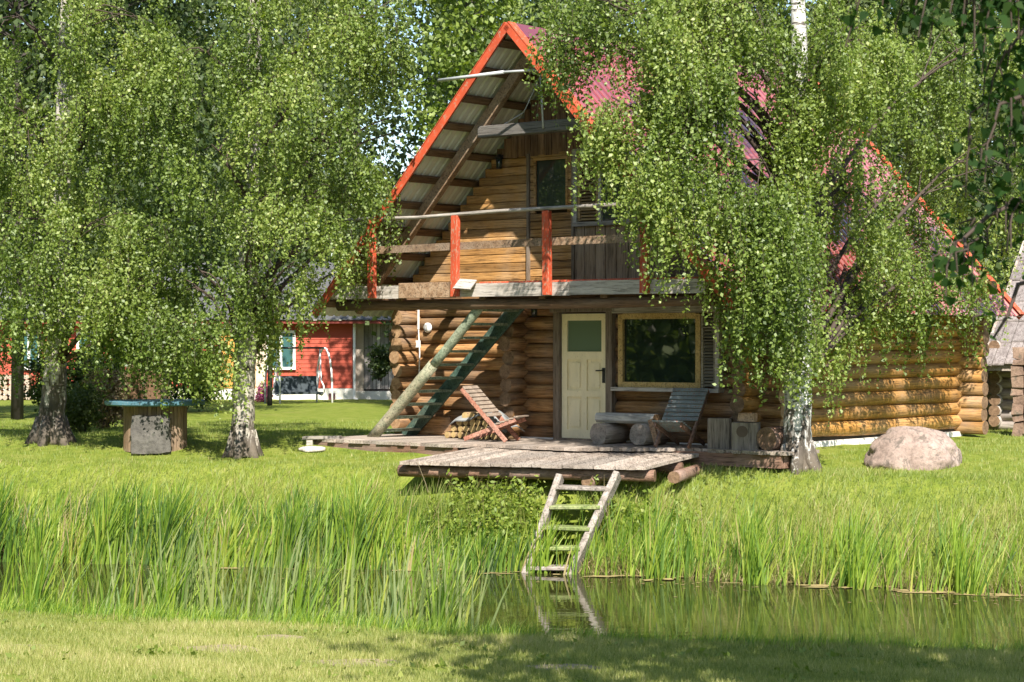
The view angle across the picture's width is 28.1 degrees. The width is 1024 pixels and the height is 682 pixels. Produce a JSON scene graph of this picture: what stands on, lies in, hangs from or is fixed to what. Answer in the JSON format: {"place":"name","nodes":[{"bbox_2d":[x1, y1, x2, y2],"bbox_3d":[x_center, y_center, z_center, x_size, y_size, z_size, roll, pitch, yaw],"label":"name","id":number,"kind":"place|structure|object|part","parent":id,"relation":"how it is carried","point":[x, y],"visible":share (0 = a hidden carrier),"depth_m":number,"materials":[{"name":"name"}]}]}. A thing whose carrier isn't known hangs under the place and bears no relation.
{"place":"outdoors","nodes":[
{"label":"outdoors","id":0,"kind":"place"},
{"bbox_2d":[325,477,542,543],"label":"deck edge grass","id":1,"kind":"structure","parent":0,"point":[420,502],"depth_m":29.04,"materials":[{"name":"green plant"}]},
{"bbox_2d":[6,0,1015,261],"label":"sky","id":2,"kind":"structure","parent":0,"point":[398,142],"materials":[{"name":"white"}]},
{"bbox_2d":[0,559,1023,649],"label":"water","id":3,"kind":"structure","parent":0,"point":[638,602],"depth_m":24.48,"materials":[{"name":"green liquid"}]},
{"bbox_2d":[1,542,1023,593],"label":"dead sedge","id":4,"kind":"object","parent":3,"relation":"in","point":[727,574],"visible":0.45,"depth_m":26.94,"materials":[{"name":"plant"}]},
{"bbox_2d":[134,562,1023,603],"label":"algae","id":5,"kind":"object","parent":3,"relation":"on","point":[899,590],"visible":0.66,"depth_m":26.20,"materials":[{"name":"green plant"}]},
{"bbox_2d":[0,399,1023,681],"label":"ground","id":6,"kind":"structure","parent":0,"point":[338,409],"depth_m":30.78,"materials":[{"name":"green plant"}]},
{"bbox_2d":[0,374,32,399],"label":"woodpile","id":7,"kind":"object","parent":6,"relation":"on","point":[6,391],"visible":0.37,"depth_m":76.60,"materials":[{"name":"beige wood"}]},
{"bbox_2d":[24,337,104,411],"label":"shrub","id":8,"kind":"object","parent":6,"relation":"on","point":[71,377],"visible":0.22,"depth_m":51.59,"materials":[{"name":"green plant"}]},
{"bbox_2d":[65,376,112,431],"bbox_3d":[-8.027,1.206,37.986,1.151,1.124,1.023,0,0,38],"label":"shrub","id":9,"kind":"object","parent":6,"relation":"on","point":[81,410],"visible":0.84,"depth_m":37.82,"materials":[{"name":"green plant"}]},
{"bbox_2d":[81,366,126,428],"bbox_3d":[-7.983,1.139,39.967,1.185,1.328,1.030,0,0,0],"label":"shrub","id":10,"kind":"object","parent":6,"relation":"on","point":[112,413],"visible":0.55,"depth_m":39.88,"materials":[{"name":"green plant"}]},
{"bbox_2d":[0,0,236,446],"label":"birch tree","id":11,"kind":"object","parent":6,"relation":"on","point":[63,221],"visible":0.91,"depth_m":33.09,"materials":[{"name":"green plant"}]},
{"bbox_2d":[74,327,184,396],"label":"shrub","id":12,"kind":"object","parent":6,"relation":"on","point":[113,365],"visible":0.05,"depth_m":53.69,"materials":[{"name":"green plant"}]},
{"bbox_2d":[0,0,265,419],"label":"deciduous tree","id":13,"kind":"object","parent":6,"relation":"on","point":[17,404],"visible":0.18,"depth_m":47.31,"materials":[{"name":"green plant"}]},
{"bbox_2d":[114,366,174,424],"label":"shrub","id":14,"kind":"object","parent":6,"relation":"on","point":[125,376],"visible":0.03,"depth_m":40.91,"materials":[{"name":"green plant"}]},
{"bbox_2d":[127,360,165,398],"bbox_3d":[-6.527,1.031,36.600,0.720,1.395,0.520,0,0,0],"label":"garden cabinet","id":15,"kind":"object","parent":6,"relation":"on","point":[149,392],"visible":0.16,"depth_m":36.35,"materials":[{"name":"brown wood"}]},
{"bbox_3d":[-6.527,0.979,36.365,0.590,1.000,0.020,0,0,0],"label":"door","id":16,"kind":"part","parent":15,"relation":"part of","materials":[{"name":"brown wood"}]},
{"bbox_2d":[130,415,170,454],"bbox_3d":[-5.812,1.511,32.977,0.646,0.652,0.176,0,-9,-6],"label":"stone slab","id":17,"kind":"object","parent":6,"relation":"on","point":[150,434],"depth_m":32.91,"materials":[{"name":"grey stone"}]},
{"bbox_2d":[104,399,205,451],"bbox_3d":[-5.852,1.387,33.600,1.640,0.825,1.640,0,0,0],"label":"round table","id":18,"kind":"object","parent":6,"relation":"on","point":[152,407],"visible":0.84,"depth_m":33.24,"materials":[{"name":"blue paint"}]},
{"bbox_2d":[0,0,344,370],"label":"deciduous tree","id":19,"kind":"object","parent":6,"relation":"on","point":[202,285],"visible":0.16,"depth_m":53.29,"materials":[{"name":"green plant"}]},
{"bbox_2d":[0,262,390,399],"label":"red house","id":20,"kind":"structure","parent":6,"relation":"on","point":[340,344],"depth_m":77.98,"materials":[{"name":"wood"}]},
{"bbox_2d":[24,330,41,369],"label":"window","id":21,"kind":"structure","parent":20,"relation":"in","point":[25,337],"depth_m":77.94,"materials":[{"name":"white glass"}]},
{"bbox_2d":[76,332,100,361],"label":"window","id":22,"kind":"structure","parent":20,"relation":"in","point":[78,347],"depth_m":77.88,"materials":[{"name":"white glass"}]},
{"bbox_2d":[266,330,295,369],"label":"window","id":23,"kind":"structure","parent":20,"relation":"in","point":[286,357],"depth_m":77.94,"materials":[{"name":"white glass"}]},
{"bbox_2d":[166,340,225,410],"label":"shrub","id":24,"kind":"object","parent":6,"relation":"on","point":[199,391],"visible":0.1,"depth_m":55.77,"materials":[{"name":"green plant"}]},
{"bbox_2d":[22,0,386,297],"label":"deciduous tree","id":25,"kind":"object","parent":6,"relation":"on","point":[298,33],"visible":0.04,"depth_m":90.16,"materials":[{"name":"green plant"}]},
{"bbox_2d":[113,0,399,267],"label":"deciduous tree","id":26,"kind":"object","parent":6,"relation":"on","point":[327,111],"visible":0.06,"depth_m":92.61,"materials":[{"name":"green plant"}]},
{"bbox_2d":[0,522,515,631],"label":"sedge","id":27,"kind":"object","parent":6,"relation":"on","point":[44,591],"visible":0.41,"depth_m":21.79,"materials":[{"name":"green plant"}]},
{"bbox_2d":[254,382,273,401],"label":"flower clump","id":28,"kind":"object","parent":6,"relation":"on","point":[259,397],"visible":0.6,"depth_m":71.90,"materials":[{"name":"pink plant"}]},
{"bbox_2d":[0,457,535,563],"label":"bank grass","id":29,"kind":"structure","parent":6,"relation":"on","point":[270,485],"depth_m":30.99,"materials":[{"name":"green plant"}]},
{"bbox_2d":[187,109,357,405],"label":"deciduous tree","id":30,"kind":"object","parent":6,"relation":"on","point":[303,256],"visible":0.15,"depth_m":65.96,"materials":[{"name":"green plant"}]},
{"bbox_2d":[48,509,514,632],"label":"reeds","id":31,"kind":"object","parent":6,"relation":"on","point":[398,592],"visible":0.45,"depth_m":21.60,"materials":[{"name":"green plant"}]},
{"bbox_2d":[141,0,424,458],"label":"birch tree","id":32,"kind":"object","parent":6,"relation":"on","point":[252,317],"visible":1,"depth_m":31.78,"materials":[{"name":"green plant"}]},
{"bbox_2d":[0,468,566,573],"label":"sedge","id":33,"kind":"object","parent":6,"relation":"on","point":[357,518],"visible":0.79,"depth_m":28.85,"materials":[{"name":"green plant"}]},
{"bbox_2d":[264,347,332,403],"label":"garden swing","id":34,"kind":"object","parent":6,"relation":"on","point":[290,385],"visible":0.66,"depth_m":70.14,"materials":[{"name":"metal"}]},
{"bbox_2d":[298,446,325,452],"bbox_3d":[-3.227,1.752,33.007,0.447,0.126,0.318,0,0,0],"label":"flat stone","id":35,"kind":"object","parent":6,"relation":"on","point":[311,449],"visible":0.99,"depth_m":32.90,"materials":[{"name":"grey stone"}]},
{"bbox_2d":[302,436,341,444],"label":"loose boards","id":36,"kind":"object","parent":6,"relation":"on","point":[309,440],"visible":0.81,"depth_m":33.51,"materials":[{"name":"grey wood"}]},
{"bbox_2d":[346,317,393,399],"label":"board shed","id":37,"kind":"structure","parent":6,"relation":"on","point":[367,387],"depth_m":78.48,"materials":[{"name":"grey wood"}]},
{"bbox_2d":[365,342,390,380],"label":"shrub","id":38,"kind":"object","parent":6,"relation":"on","point":[382,359],"visible":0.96,"depth_m":73.83,"materials":[{"name":"green plant"}]},
{"bbox_2d":[293,0,636,366],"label":"deciduous tree","id":39,"kind":"object","parent":6,"relation":"on","point":[405,127],"visible":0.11,"depth_m":64.39,"materials":[{"name":"green plant"}]},
{"bbox_2d":[392,0,549,153],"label":"deciduous tree","id":40,"kind":"object","parent":6,"relation":"on","point":[464,61],"visible":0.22,"depth_m":53.36,"materials":[{"name":"green plant"}]},
{"bbox_2d":[0,607,1023,681],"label":"lawn grass","id":41,"kind":"structure","parent":6,"relation":"on","point":[206,666],"depth_m":17.64,"materials":[{"name":"green plant"}]},
{"bbox_2d":[0,589,1023,652],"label":"bank edge grass","id":42,"kind":"structure","parent":6,"relation":"on","point":[486,628],"depth_m":20.48,"materials":[{"name":"green plant"}]},
{"bbox_2d":[1,0,1022,334],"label":"forest","id":43,"kind":"object","parent":6,"relation":"on","point":[429,96],"visible":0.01,"depth_m":117.93,"materials":[{"name":"green plant"}]},
{"bbox_2d":[2,454,1023,592],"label":"dead reeds","id":44,"kind":"object","parent":6,"relation":"on","point":[1007,530],"visible":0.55,"depth_m":27.95,"materials":[{"name":"green plant"}]},
{"bbox_2d":[339,489,710,576],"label":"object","id":45,"kind":"structure","parent":6,"relation":"on","point":[627,529],"depth_m":28.11,"materials":[{"name":"green plant"}]},
{"bbox_2d":[397,447,707,485],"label":"deck","id":46,"kind":"structure","parent":6,"relation":"on","point":[585,467],"depth_m":29.42,"materials":[{"name":"grey wood"}]},
{"bbox_2d":[399,468,711,557],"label":"weeds","id":47,"kind":"object","parent":6,"relation":"on","point":[508,503],"visible":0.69,"depth_m":28.57,"materials":[{"name":"green plant"}]},
{"bbox_2d":[314,433,818,468],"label":"deck","id":48,"kind":"structure","parent":6,"relation":"on","point":[441,444],"depth_m":31.66,"materials":[{"name":"grey wood"}]},
{"bbox_2d":[418,416,450,434],"bbox_3d":[-1.356,1.430,34.684,0.857,0.330,0.035,0,0,40],"label":"leaning plank","id":49,"kind":"object","parent":48,"relation":"on","point":[437,425],"visible":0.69,"depth_m":34.58,"materials":[{"name":"brown wood"}]},
{"bbox_2d":[367,309,523,436],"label":"staircase","id":50,"kind":"structure","parent":48,"relation":"on","point":[495,332],"depth_m":33.75,"materials":[{"name":"green wood"}]},
{"bbox_2d":[445,412,517,439],"bbox_3d":[-0.497,1.388,33.493,1.277,0.458,0.411,0,0,40],"label":"firewood heap","id":51,"kind":"object","parent":48,"relation":"on","point":[461,429],"visible":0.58,"depth_m":33.38,"materials":[{"name":"beige wood"}]},
{"bbox_2d":[449,411,524,432],"bbox_3d":[-0.422,1.289,33.417,1.250,0.388,0.500,0,0,40],"label":"cover sheet","id":52,"kind":"object","parent":51,"relation":"on","point":[494,419],"visible":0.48,"depth_m":33.23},
{"bbox_2d":[460,385,528,442],"bbox_3d":[-0.274,1.161,32.612,0.973,0.890,0.580,0,0,22],"label":"lounge chair","id":53,"kind":"object","parent":48,"relation":"on","point":[484,403],"visible":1,"depth_m":32.51,"materials":[{"name":"paint"}]},
{"bbox_2d":[590,412,669,444],"bbox_3d":[1.825,1.364,31.715,1.120,0.488,0.600,0,0,40],"label":"log bench","id":54,"kind":"object","parent":48,"relation":"on","point":[612,427],"visible":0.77,"depth_m":31.67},
{"bbox_2d":[648,418,660,443],"bbox_3d":[2.147,1.370,30.916,0.073,0.402,0.258,0,0,-33],"label":"split log","id":55,"kind":"object","parent":48,"relation":"on","point":[654,431],"visible":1,"depth_m":30.90,"materials":[{"name":"brown wood"}]},
{"bbox_2d":[652,388,709,448],"bbox_3d":[2.524,1.161,30.818,0.580,0.890,0.973,0,0,28],"label":"lounge chair","id":56,"kind":"object","parent":48,"relation":"on","point":[680,399],"visible":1,"depth_m":30.91,"materials":[{"name":"blue paint"}]},
{"bbox_2d":[707,418,731,448],"bbox_3d":[3.103,1.375,30.577,0.340,0.450,0.300,0,0,12],"label":"chopping block","id":57,"kind":"object","parent":48,"relation":"on","point":[718,433],"depth_m":30.43,"materials":[{"name":"grey wood"}]},
{"bbox_2d":[731,422,759,449],"bbox_3d":[3.451,1.400,30.228,0.400,0.400,0.327,0,0,12],"label":"wood block","id":58,"kind":"object","parent":48,"relation":"on","point":[743,435],"visible":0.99,"depth_m":30.07,"materials":[{"name":"grey wood"}]},
{"bbox_2d":[737,413,756,421],"bbox_3d":[3.481,1.127,30.234,0.253,0.127,0.234,0,0,23],"label":"wood offcut","id":59,"kind":"object","parent":58,"relation":"on","point":[748,417],"visible":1,"depth_m":30.13,"materials":[{"name":"beige wood"}]},
{"bbox_2d":[757,426,782,449],"bbox_3d":[3.880,1.428,30.108,0.351,0.344,0.500,0,0,40],"label":"log stump","id":60,"kind":"object","parent":48,"relation":"on","point":[769,438],"visible":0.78,"depth_m":29.92,"materials":[{"name":"brown wood"}]},
{"bbox_2d":[414,0,722,154],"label":"deciduous tree","id":61,"kind":"object","parent":6,"relation":"on","point":[600,16],"depth_m":75.48,"materials":[{"name":"green plant"}]},
{"bbox_2d":[521,470,621,573],"bbox_3d":[0.723,2.664,28.158,0.805,1.741,1.646,0,0,43],"label":"pond ladder","id":62,"kind":"object","parent":6,"relation":"on","point":[608,489],"visible":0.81,"depth_m":28.16,"materials":[{"name":"grey wood"}]},
{"bbox_2d":[312,21,1023,446],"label":"log cabin","id":63,"kind":"object","parent":6,"relation":"on","point":[488,199],"visible":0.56,"depth_m":33.30,"materials":[{"name":"wood"}]},
{"bbox_2d":[526,150,574,280],"bbox_3d":[0.643,-2.013,33.407,0.990,2.226,0.088,0,0,40],"label":"balcony door","id":64,"kind":"structure","parent":63,"relation":"in","point":[551,184],"depth_m":33.42,"materials":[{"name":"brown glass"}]},
{"bbox_2d":[549,308,615,440],"bbox_3d":[1.161,0.522,32.976,1.320,2.195,0.160,0,0,40],"label":"front door","id":65,"kind":"structure","parent":63,"relation":"in","point":[584,345],"depth_m":33.03,"materials":[{"name":"beige paint"}]},
{"bbox_2d":[572,147,631,226],"bbox_3d":[1.434,-2.470,32.706,1.155,1.250,0.075,0,0,40],"label":"upper window","id":66,"kind":"structure","parent":63,"relation":"in","point":[607,219],"depth_m":32.82,"materials":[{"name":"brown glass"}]},
{"bbox_2d":[611,306,724,392],"bbox_3d":[2.417,0.125,31.924,2.060,1.330,0.200,0,0,40],"label":"front window","id":67,"kind":"structure","parent":63,"relation":"in","point":[655,354],"depth_m":31.93,"materials":[{"name":"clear glass"}]},
{"bbox_2d":[586,0,827,70],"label":"deciduous tree","id":68,"kind":"object","parent":6,"relation":"on","point":[702,20],"visible":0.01,"depth_m":78.08,"materials":[{"name":"green plant"}]},
{"bbox_2d":[522,0,1023,474],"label":"birch tree","id":69,"kind":"object","parent":6,"relation":"on","point":[688,103],"visible":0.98,"depth_m":28.91,"materials":[{"name":"green plant"}]},
{"bbox_2d":[556,484,1023,596],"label":"sedge","id":70,"kind":"object","parent":6,"relation":"on","point":[657,561],"visible":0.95,"depth_m":26.65,"materials":[{"name":"green plant"}]},
{"bbox_2d":[571,458,1023,593],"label":"bank grass","id":71,"kind":"structure","parent":6,"relation":"on","point":[839,496],"depth_m":28.04,"materials":[{"name":"green plant"}]},
{"bbox_2d":[707,0,1002,234],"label":"deciduous tree","id":72,"kind":"object","parent":6,"relation":"on","point":[862,3],"visible":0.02,"depth_m":74.08,"materials":[{"name":"green plant"}]},
{"bbox_2d":[785,0,1021,332],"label":"deciduous tree","id":73,"kind":"object","parent":6,"relation":"on","point":[973,77],"visible":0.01,"depth_m":71.36,"materials":[{"name":"green plant"}]},
{"bbox_2d":[864,426,961,470],"bbox_3d":[5.884,1.719,29.923,1.451,0.976,1.099,0,0,0],"label":"boulder","id":74,"kind":"object","parent":6,"relation":"on","point":[914,447],"visible":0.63,"depth_m":29.56,"materials":[{"name":"grey stone"}]},
{"bbox_2d":[807,0,1023,336],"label":"deciduous tree","id":75,"kind":"object","parent":6,"relation":"on","point":[997,269],"visible":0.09,"depth_m":54.90,"materials":[{"name":"green plant"}]},
{"bbox_2d":[829,0,1023,346],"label":"lime tree","id":76,"kind":"object","parent":6,"relation":"on","point":[1015,110],"visible":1,"depth_m":7.58,"materials":[{"name":"green plant"}]},
{"bbox_2d":[986,241,1023,429],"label":"log barn","id":77,"kind":"structure","parent":6,"relation":"on","point":[999,358],"depth_m":38.46,"materials":[{"name":"brown wood"}]},
{"bbox_2d":[1010,347,1023,435],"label":"log wall","id":78,"kind":"structure","parent":6,"relation":"on","point":[1017,381],"depth_m":36.05,"materials":[{"name":"beige wood"}]},
{"bbox_2d":[0,418,1023,486],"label":"meadow grass","id":79,"kind":"structure","parent":0,"point":[204,424],"depth_m":33.12,"materials":[{"name":"green plant"}]}
]}

